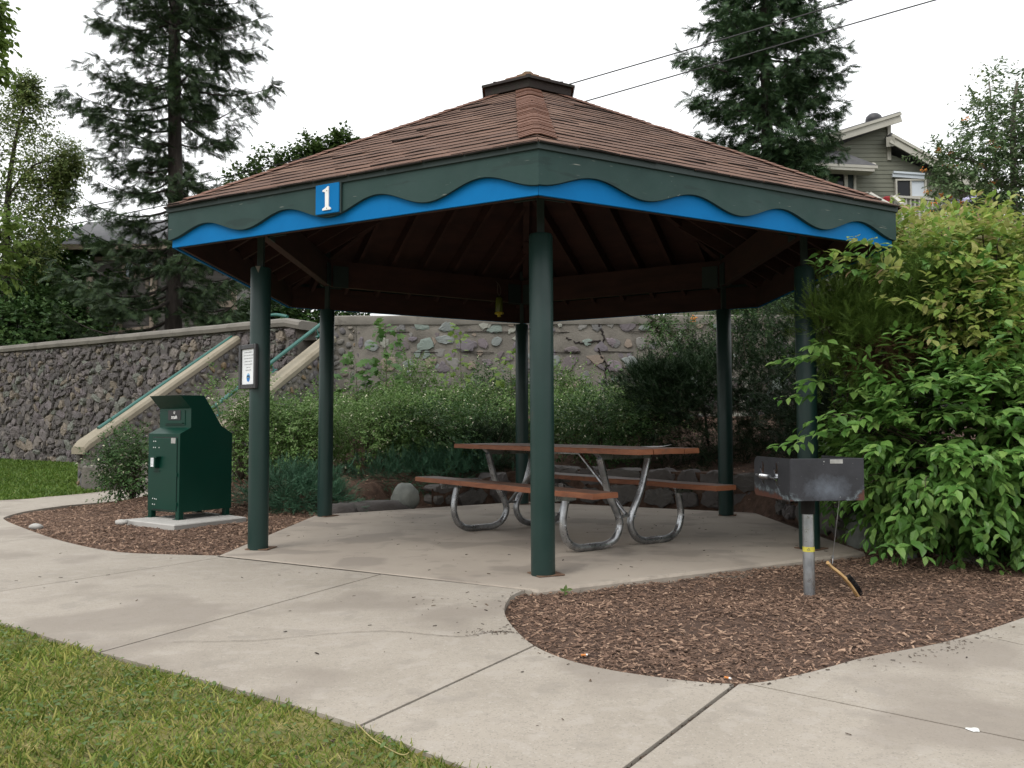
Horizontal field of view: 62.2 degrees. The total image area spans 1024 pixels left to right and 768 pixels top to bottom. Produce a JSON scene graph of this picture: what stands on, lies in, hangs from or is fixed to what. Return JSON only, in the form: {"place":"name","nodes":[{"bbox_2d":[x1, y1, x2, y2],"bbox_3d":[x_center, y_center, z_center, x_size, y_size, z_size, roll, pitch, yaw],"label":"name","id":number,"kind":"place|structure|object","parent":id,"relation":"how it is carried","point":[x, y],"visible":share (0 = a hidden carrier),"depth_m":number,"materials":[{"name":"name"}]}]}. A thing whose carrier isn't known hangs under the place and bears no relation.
{"place":"outdoors","nodes":[
{"label":"outdoors","id":0,"kind":"place"},
{"bbox_2d":[0,620,490,767],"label":"lawn","id":1,"kind":"structure","parent":0,"point":[307,762],"depth_m":2.85,"materials":[{"name":"green plant"}]},
{"bbox_2d":[358,724,408,754],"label":"dry stalk","id":2,"kind":"object","parent":1,"relation":"on","point":[380,743],"visible":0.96,"depth_m":2.66,"materials":[{"name":"beige plant"}]},
{"bbox_2d":[10,0,852,220],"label":"power line","id":3,"kind":"object","parent":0,"point":[580,80],"visible":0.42,"depth_m":19.50,"materials":[{"name":"metal"}]},
{"bbox_2d":[59,0,935,226],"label":"power line","id":4,"kind":"object","parent":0,"point":[686,71],"visible":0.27,"depth_m":19.32,"materials":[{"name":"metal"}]},
{"bbox_2d":[0,489,1023,767],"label":"walk","id":5,"kind":"structure","parent":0,"point":[456,695],"depth_m":3.42,"materials":[{"name":"concrete"}]},
{"bbox_2d":[183,631,511,641],"bbox_3d":[-0.786,1.202,4.070,1.600,0.001,0.148,0,-3,-4],"label":"pavement crack","id":6,"kind":"object","parent":5,"relation":"on","point":[365,631],"visible":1,"depth_m":4.08,"materials":[{"name":"grey concrete"}]},
{"bbox_2d":[15,508,1014,767],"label":"bark debris","id":7,"kind":"object","parent":5,"relation":"on","point":[589,680],"visible":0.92,"depth_m":3.75,"materials":[{"name":"brown wood"}]},
{"bbox_2d":[966,728,979,731],"bbox_3d":[1.519,1.137,2.795,0.042,0.001,0.038,0,-3,0],"label":"paint splash","id":8,"kind":"object","parent":5,"relation":"on","point":[973,729],"visible":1,"depth_m":2.80,"materials":[{"name":"white paint"}]},
{"bbox_2d":[0,0,1023,315],"label":"sky","id":9,"kind":"structure","parent":0,"point":[376,66],"materials":[{"name":"white"}]},
{"bbox_2d":[5,414,1023,686],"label":"planting bed ground","id":10,"kind":"structure","parent":0,"point":[751,502],"depth_m":4.84,"materials":[{"name":"brown wood"}]},
{"bbox_2d":[28,523,43,529],"bbox_3d":[-4.775,1.432,8.523,0.142,0.070,0.100,0,-3,0],"label":"rock","id":11,"kind":"object","parent":10,"relation":"on","point":[34,526],"visible":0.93,"depth_m":8.49,"materials":[{"name":"stone"}]},
{"bbox_2d":[74,418,150,502],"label":"shrub","id":12,"kind":"object","parent":10,"relation":"on","point":[134,459],"visible":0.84,"depth_m":10.77,"materials":[{"name":"green plant"}]},
{"bbox_2d":[115,519,127,524],"bbox_3d":[-4.074,1.445,8.868,0.143,0.067,0.096,0,-3,0],"label":"rock","id":13,"kind":"object","parent":10,"relation":"on","point":[121,522],"visible":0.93,"depth_m":8.84,"materials":[{"name":"stone"}]},
{"bbox_2d":[125,512,245,530],"bbox_3d":[-3.466,1.496,9.128,0.928,0.112,0.957,-2,-3,36],"label":"concrete pad","id":14,"kind":"object","parent":10,"relation":"on","point":[192,520],"visible":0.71,"depth_m":8.89,"materials":[{"name":"grey concrete"}]},
{"bbox_2d":[145,395,231,519],"bbox_3d":[-3.568,0.792,9.363,0.590,1.318,0.730,-2,-3,34],"label":"trash bin","id":15,"kind":"object","parent":14,"relation":"on","point":[190,457],"visible":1,"depth_m":9.16,"materials":[{"name":"metal"}]},
{"bbox_2d":[152,438,177,510],"bbox_3d":[-3.716,0.961,9.082,0.449,0.768,0.024,-2,-3,33],"label":"door","id":16,"kind":"structure","parent":15,"relation":"in","point":[164,480],"depth_m":9.08,"materials":[{"name":"metal"}]},
{"bbox_2d":[191,352,295,481],"bbox_3d":[-3.562,0.453,11.205,1.495,2.036,1.821,0,-3,0],"label":"shrub","id":17,"kind":"object","parent":10,"relation":"on","point":[240,473],"visible":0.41,"depth_m":11.28,"materials":[{"name":"green plant"}]},
{"bbox_2d":[216,386,363,477],"bbox_3d":[-2.986,0.740,11.678,1.964,1.426,2.160,-1,-3,26],"label":"shrub","id":18,"kind":"object","parent":10,"relation":"on","point":[293,449],"visible":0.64,"depth_m":11.21,"materials":[{"name":"green plant"}]},
{"bbox_2d":[231,450,371,515],"bbox_3d":[-2.576,1.319,10.267,2.129,1.071,1.435,-1,-3,15],"label":"juniper","id":19,"kind":"object","parent":10,"relation":"on","point":[303,483],"visible":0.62,"depth_m":10.09,"materials":[{"name":"green plant"}]},
{"bbox_2d":[270,389,350,464],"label":"shrub","id":20,"kind":"object","parent":10,"relation":"on","point":[298,416],"visible":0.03,"depth_m":13.46,"materials":[{"name":"green plant"}]},
{"bbox_2d":[283,383,398,452],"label":"shrub","id":21,"kind":"object","parent":10,"relation":"on","point":[337,396],"visible":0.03,"depth_m":14.20,"materials":[{"name":"green plant"}]},
{"bbox_2d":[332,503,356,513],"bbox_3d":[-2.010,1.525,9.819,0.441,0.285,0.196,1,-3,-23],"label":"flat rock","id":22,"kind":"object","parent":10,"relation":"on","point":[337,508],"visible":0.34,"depth_m":9.77,"materials":[{"name":"grey stone"}]},
{"bbox_2d":[334,351,372,453],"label":"maple sapling","id":23,"kind":"object","parent":10,"relation":"on","point":[360,363],"visible":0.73,"depth_m":13.37,"materials":[{"name":"green plant"}]},
{"bbox_2d":[290,372,456,474],"bbox_3d":[-1.987,0.628,12.244,2.594,1.611,2.520,1,-3,-24],"label":"shrub","id":24,"kind":"object","parent":10,"relation":"on","point":[378,401],"visible":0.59,"depth_m":11.91,"materials":[{"name":"green plant"}]},
{"bbox_2d":[339,500,410,511],"bbox_3d":[-1.672,1.570,10.105,1.025,0.357,0.361,1,-3,-29],"label":"flat rock","id":25,"kind":"object","parent":10,"relation":"on","point":[378,505],"visible":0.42,"depth_m":10.00,"materials":[{"name":"grey stone"}]},
{"bbox_2d":[364,317,409,403],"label":"maple sapling","id":26,"kind":"object","parent":10,"relation":"on","point":[386,356],"visible":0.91,"depth_m":13.62,"materials":[{"name":"green plant"}]},
{"bbox_2d":[390,483,419,508],"bbox_3d":[-1.312,1.393,10.366,0.329,0.373,0.326,1,-3,-24],"label":"boulder","id":27,"kind":"object","parent":10,"relation":"on","point":[406,494],"visible":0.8,"depth_m":10.27,"materials":[{"name":"grey stone"}]},
{"bbox_2d":[364,345,461,438],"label":"shrub","id":28,"kind":"object","parent":10,"relation":"on","point":[424,379],"visible":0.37,"depth_m":14.21,"materials":[{"name":"green plant"}]},
{"bbox_2d":[334,378,509,450],"bbox_3d":[-1.307,0.555,13.478,3.459,1.354,2.339,0,-3,0],"label":"shrub","id":29,"kind":"object","parent":10,"relation":"on","point":[374,390],"visible":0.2,"depth_m":13.26,"materials":[{"name":"green plant"}]},
{"bbox_2d":[336,433,515,504],"bbox_3d":[-1.282,1.246,11.542,2.905,1.175,1.705,0,-3,0],"label":"juniper","id":30,"kind":"object","parent":10,"relation":"on","point":[439,460],"visible":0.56,"depth_m":11.31,"materials":[{"name":"green plant"}]},
{"bbox_2d":[354,382,529,472],"bbox_3d":[-0.880,0.667,12.019,2.722,1.438,2.160,0,-3,0],"label":"shrub","id":31,"kind":"object","parent":10,"relation":"on","point":[441,421],"visible":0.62,"depth_m":11.81,"materials":[{"name":"green plant"}]},
{"bbox_2d":[439,322,473,400],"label":"maple sapling","id":32,"kind":"object","parent":10,"relation":"on","point":[450,334],"visible":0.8,"depth_m":13.81,"materials":[{"name":"green plant"}]},
{"bbox_2d":[453,354,529,428],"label":"shrub","id":33,"kind":"object","parent":10,"relation":"on","point":[485,379],"visible":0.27,"depth_m":14.30,"materials":[{"name":"green plant"}]},
{"bbox_2d":[435,407,555,473],"bbox_3d":[-0.315,0.952,11.851,1.935,1.303,1.316,0,-3,0],"label":"juniper","id":34,"kind":"object","parent":10,"relation":"on","point":[502,433],"visible":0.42,"depth_m":11.71,"materials":[{"name":"green plant"}]},
{"bbox_2d":[418,372,582,442],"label":"shrub","id":35,"kind":"object","parent":10,"relation":"on","point":[505,405],"visible":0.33,"depth_m":13.24,"materials":[{"name":"green plant"}]},
{"bbox_2d":[489,348,515,424],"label":"maple sapling","id":36,"kind":"object","parent":10,"relation":"on","point":[502,382],"visible":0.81,"depth_m":13.59,"materials":[{"name":"green plant"}]},
{"bbox_2d":[513,352,609,430],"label":"shrub","id":37,"kind":"object","parent":10,"relation":"on","point":[567,381],"visible":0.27,"depth_m":14.23,"materials":[{"name":"green plant"}]},
{"bbox_2d":[560,585,571,595],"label":"seedling","id":38,"kind":"object","parent":10,"relation":"on","point":[565,589],"visible":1,"depth_m":5.12,"materials":[{"name":"green plant"}]},
{"bbox_2d":[495,375,660,444],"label":"shrub","id":39,"kind":"object","parent":10,"relation":"on","point":[567,400],"visible":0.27,"depth_m":13.06,"materials":[{"name":"green plant"}]},
{"bbox_2d":[507,379,684,467],"bbox_3d":[1.210,0.654,12.194,2.606,1.454,1.853,0,-3,0],"label":"shrub","id":40,"kind":"object","parent":10,"relation":"on","point":[611,424],"visible":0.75,"depth_m":11.87,"materials":[{"name":"green plant"}]},
{"bbox_2d":[601,355,622,391],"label":"maple sapling","id":41,"kind":"object","parent":10,"relation":"on","point":[606,372],"visible":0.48,"depth_m":13.63,"materials":[{"name":"green plant"}]},
{"bbox_2d":[590,380,696,436],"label":"shrub","id":42,"kind":"object","parent":10,"relation":"on","point":[635,412],"visible":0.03,"depth_m":13.94,"materials":[{"name":"green plant"}]},
{"bbox_2d":[422,465,874,544],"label":"rock wall","id":43,"kind":"structure","parent":10,"relation":"on","point":[664,497],"depth_m":10.39,"materials":[{"name":"stone"}]},
{"bbox_2d":[632,314,681,436],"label":"rowan shrub","id":44,"kind":"object","parent":10,"relation":"on","point":[654,325],"visible":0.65,"depth_m":13.64,"materials":[{"name":"green plant"}]},
{"bbox_2d":[334,315,1020,438],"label":"stone wall","id":45,"kind":"structure","parent":10,"relation":"on","point":[591,342],"depth_m":15.59,"materials":[{"name":"stone"},{"name":"mortar"},{"name":"cobble"}]},
{"bbox_2d":[631,311,736,445],"bbox_3d":[2.713,-0.128,13.229,1.697,2.192,1.406,-1,-3,25],"label":"rowan shrub","id":46,"kind":"object","parent":10,"relation":"on","point":[667,335],"visible":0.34,"depth_m":13.14,"materials":[{"name":"green plant"}]},
{"bbox_2d":[704,292,795,432],"bbox_3d":[3.836,-0.371,12.635,2.047,2.481,1.353,0,-3,0],"label":"rowan shrub","id":47,"kind":"object","parent":10,"relation":"on","point":[768,330],"visible":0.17,"depth_m":12.55,"materials":[{"name":"green plant"}]},
{"bbox_2d":[586,285,934,470],"bbox_3d":[3.449,0.092,11.885,4.871,3.607,3.021,-1,-3,10],"label":"juniper","id":48,"kind":"object","parent":10,"relation":"on","point":[651,374],"visible":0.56,"depth_m":11.73,"materials":[{"name":"green plant"}]},
{"bbox_2d":[754,455,864,596],"bbox_3d":[1.794,0.908,5.183,0.485,0.922,0.515,0,-3,-7],"label":"pedestal grill","id":49,"kind":"object","parent":10,"relation":"on","point":[807,483],"visible":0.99,"depth_m":4.97,"materials":[{"name":"metal"}]},
{"bbox_2d":[826,503,863,596],"bbox_3d":[1.986,0.978,5.041,0.274,0.606,0.089,2,-3,-30],"label":"grill brush","id":50,"kind":"object","parent":49,"relation":"hanging from","point":[851,582],"visible":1,"depth_m":5.04,"materials":[{"name":"brown wood"}]},
{"bbox_2d":[739,299,971,500],"bbox_3d":[3.908,0.312,9.365,2.466,3.015,3.550,0,-3,0],"label":"juniper","id":51,"kind":"object","parent":10,"relation":"on","point":[826,402],"visible":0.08,"depth_m":9.62,"materials":[{"name":"green plant"}]},
{"bbox_2d":[846,514,879,549],"bbox_3d":[2.986,1.330,7.225,0.300,0.441,0.321,0,-3,0],"label":"boulder","id":52,"kind":"object","parent":10,"relation":"on","point":[855,539],"visible":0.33,"depth_m":7.11,"materials":[{"name":"grey stone"}]},
{"bbox_2d":[777,225,996,543],"bbox_3d":[3.085,0.155,7.107,1.913,2.673,1.930,0,-3,0],"label":"juniper","id":53,"kind":"object","parent":10,"relation":"on","point":[861,316],"visible":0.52,"depth_m":6.64,"materials":[{"name":"green plant"}]},
{"bbox_2d":[764,313,1023,574],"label":"euonymus shrub","id":54,"kind":"object","parent":10,"relation":"on","point":[984,507],"visible":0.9,"depth_m":6.08,"materials":[{"name":"green plant"}]},
{"bbox_2d":[907,553,917,559],"bbox_3d":[3.091,1.337,6.604,0.123,0.082,0.099,0,-3,0],"label":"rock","id":55,"kind":"object","parent":10,"relation":"on","point":[915,556],"visible":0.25,"depth_m":6.56,"materials":[{"name":"stone"}]},
{"bbox_2d":[805,189,1023,465],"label":"euonymus shrub","id":56,"kind":"object","parent":10,"relation":"on","point":[986,236],"visible":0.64,"depth_m":6.42,"materials":[{"name":"green plant"}]},
{"bbox_2d":[901,56,1023,230],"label":"rowan tree","id":57,"kind":"object","parent":10,"relation":"on","point":[1001,159],"visible":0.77,"depth_m":13.45,"materials":[{"name":"green plant"}]},
{"bbox_2d":[935,551,993,564],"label":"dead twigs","id":58,"kind":"object","parent":10,"relation":"on","point":[968,560],"visible":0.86,"depth_m":6.18,"materials":[{"name":"brown wood"}]},
{"bbox_2d":[927,237,1023,501],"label":"shrub","id":59,"kind":"object","parent":10,"relation":"on","point":[1018,271],"visible":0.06,"depth_m":6.62,"materials":[{"name":"green plant"}]},
{"bbox_2d":[220,502,864,595],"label":"floor","id":60,"kind":"structure","parent":0,"point":[366,541],"depth_m":6.91,"materials":[{"name":"concrete"}]},
{"bbox_2d":[163,71,901,576],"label":"pavilion","id":61,"kind":"structure","parent":60,"relation":"on","point":[545,203],"depth_m":6.89,"materials":[{"name":"metal"}]},
{"bbox_2d":[238,344,257,388],"bbox_3d":[-2.136,-0.140,6.880,0.275,0.358,0.028,-3,-4,44],"label":"notice frame","id":62,"kind":"object","parent":61,"relation":"attached to","point":[248,368],"visible":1,"depth_m":6.87,"materials":[{"name":"paper"}]},
{"bbox_2d":[316,181,341,215],"bbox_3d":[-1.253,-1.264,5.795,0.217,0.215,0.032,-2,-3,28],"label":"number sign","id":63,"kind":"object","parent":61,"relation":"attached to","point":[328,198],"visible":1,"depth_m":5.78,"materials":[{"name":"blue metal"}]},
{"bbox_2d":[494,283,503,316],"bbox_3d":[-0.161,-1.070,10.589,0.116,0.474,0.154,0,-3,0],"label":"insect trap","id":64,"kind":"object","parent":61,"relation":"hanging from","point":[499,306],"visible":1,"depth_m":10.53,"materials":[{"name":"yellow plastic"}]},
{"bbox_2d":[415,443,735,551],"bbox_3d":[0.462,0.958,7.627,1.578,0.816,2.616,2,-3,-36],"label":"picnic table","id":65,"kind":"object","parent":60,"relation":"on","point":[564,495],"visible":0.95,"depth_m":7.13,"materials":[{"name":"brown wood"}]},
{"bbox_2d":[673,299,782,314],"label":"hill","id":66,"kind":"structure","parent":0,"point":[701,313],"depth_m":30.85,"materials":[{"name":"green plant"}]},
{"bbox_2d":[42,226,89,275],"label":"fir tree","id":67,"kind":"object","parent":66,"relation":"on","point":[77,255],"visible":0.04,"depth_m":47.41,"materials":[{"name":"green plant"}]},
{"bbox_2d":[813,111,977,296],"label":"green house","id":68,"kind":"structure","parent":66,"relation":"on","point":[875,165],"depth_m":30.34,"materials":[{"name":"grey"}]},
{"bbox_2d":[822,174,847,186],"bbox_3d":[11.244,-6.913,30.281,1.432,1.722,0.102,0,-3,0],"label":"glazed door","id":69,"kind":"structure","parent":68,"relation":"in","point":[842,180],"depth_m":30.31,"materials":[{"name":"grey glass"}]},
{"bbox_2d":[865,192,947,226],"bbox_3d":[12.578,-5.360,26.490,2.629,1.761,2.110,0,-3,0],"label":"deck railing","id":70,"kind":"object","parent":68,"relation":"attached to","point":[896,198],"visible":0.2,"depth_m":27.06,"materials":[{"name":"white wood"}]},
{"bbox_2d":[883,196,889,201],"bbox_3d":[12.286,-5.957,27.820,0.300,0.340,0.300,0,-3,0],"label":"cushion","id":71,"kind":"object","parent":70,"relation":"hanging from","point":[886,198],"visible":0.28,"depth_m":27.68,"materials":[{"name":"red fabric"}]},
{"bbox_2d":[894,179,926,196],"bbox_3d":[14.210,-6.966,30.283,1.104,0.677,0.102,0,-3,0],"label":"window","id":72,"kind":"structure","parent":68,"relation":"in","point":[906,187],"depth_m":30.29,"materials":[{"name":"white glass"}]},
{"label":"back lawn","id":73,"kind":"structure","parent":0,"visible":0},
{"bbox_2d":[0,0,40,297],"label":"linden tree","id":74,"kind":"object","parent":73,"relation":"on","point":[6,44],"visible":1,"depth_m":10.76,"materials":[{"name":"green plant"}]},
{"bbox_2d":[0,458,106,499],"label":"back grass","id":75,"kind":"structure","parent":73,"relation":"on","point":[19,477],"depth_m":15.20,"materials":[{"name":"green plant"}]},
{"bbox_2d":[0,318,319,462],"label":"stone wall","id":76,"kind":"structure","parent":73,"relation":"on","point":[59,399],"depth_m":19.66,"materials":[{"name":"grey stone"}]},
{"label":"terrace","id":77,"kind":"structure","parent":0,"visible":0},
{"bbox_2d":[0,64,97,343],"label":"birch tree","id":78,"kind":"object","parent":77,"relation":"on","point":[63,171],"visible":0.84,"depth_m":24.98,"materials":[{"name":"green plant"}]},
{"bbox_2d":[0,238,125,345],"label":"hedge bush","id":79,"kind":"object","parent":77,"relation":"on","point":[31,321],"visible":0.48,"depth_m":23.98,"materials":[{"name":"green plant"}]},
{"bbox_2d":[0,216,127,330],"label":"hedge bush","id":80,"kind":"object","parent":77,"relation":"on","point":[71,255],"visible":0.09,"depth_m":27.07,"materials":[{"name":"green plant"}]},
{"bbox_2d":[60,220,249,333],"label":"grey house","id":81,"kind":"structure","parent":77,"relation":"on","point":[98,230],"depth_m":27.16,"materials":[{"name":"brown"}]},
{"bbox_2d":[104,324,122,333],"bbox_3d":[-12.770,-1.531,27.038,0.708,0.766,0.102,0,-3,0],"label":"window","id":82,"kind":"structure","parent":81,"relation":"in","point":[121,326],"depth_m":27.01,"materials":[{"name":"grey glass"}]},
{"bbox_2d":[122,260,136,280],"bbox_3d":[-12.219,-3.637,27.140,0.440,0.667,0.102,0,-3,0],"label":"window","id":83,"kind":"structure","parent":81,"relation":"in","point":[129,260],"depth_m":27.10,"materials":[{"name":"grey glass"}]},
{"bbox_2d":[38,0,287,338],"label":"spruce tree","id":84,"kind":"object","parent":77,"relation":"on","point":[203,23],"visible":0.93,"depth_m":21.65,"materials":[{"name":"green plant"}]},
{"bbox_2d":[216,120,360,310],"bbox_3d":[-9.053,-5.349,34.354,5.549,10.856,5.752,2,-4,-43],"label":"maple tree","id":85,"kind":"object","parent":77,"relation":"on","point":[318,145],"visible":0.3,"depth_m":34.07,"materials":[{"name":"green plant"}]},
{"bbox_2d":[231,290,372,339],"bbox_3d":[-6.128,-1.657,24.376,4.676,3.380,4.468,0,-3,0],"label":"maple tree","id":86,"kind":"object","parent":77,"relation":"on","point":[294,313],"visible":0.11,"depth_m":23.30,"materials":[{"name":"green plant"}]},
{"bbox_2d":[669,0,861,314],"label":"fir tree","id":87,"kind":"object","parent":77,"relation":"on","point":[761,109],"visible":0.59,"depth_m":24.52,"materials":[{"name":"green plant"}]},
{"bbox_2d":[946,197,980,209],"bbox_3d":[13.161,-4.244,24.233,1.386,2.360,1.386,1,-3,-22],"label":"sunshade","id":88,"kind":"object","parent":77,"relation":"on","point":[965,199],"visible":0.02,"depth_m":24.42,"materials":[{"name":"white fabric"}]},
{"bbox_2d":[947,57,1023,226],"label":"birch tree","id":89,"kind":"object","parent":77,"relation":"on","point":[989,86],"visible":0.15,"depth_m":22.38,"materials":[{"name":"green plant"}]},
{"label":"ground","id":90,"kind":"structure","parent":0,"visible":0},
{"bbox_2d":[71,335,335,490],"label":"stone stairs","id":91,"kind":"structure","parent":90,"relation":"on","point":[301,370],"depth_m":14.88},
{"bbox_2d":[97,313,288,428],"bbox_3d":[-6.067,-0.312,15.934,1.005,2.409,3.759,-2,-4,39],"label":"handrail","id":92,"kind":"object","parent":91,"relation":"attached to","point":[170,378],"visible":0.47,"depth_m":15.47,"materials":[{"name":"teal metal"}]},
{"bbox_2d":[212,323,319,415],"bbox_3d":[-4.043,-0.325,14.305,0.114,1.763,2.745,-1,-3,26],"label":"handrail","id":93,"kind":"object","parent":91,"relation":"attached to","point":[294,344],"visible":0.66,"depth_m":14.63,"materials":[{"name":"metal"}]}
]}

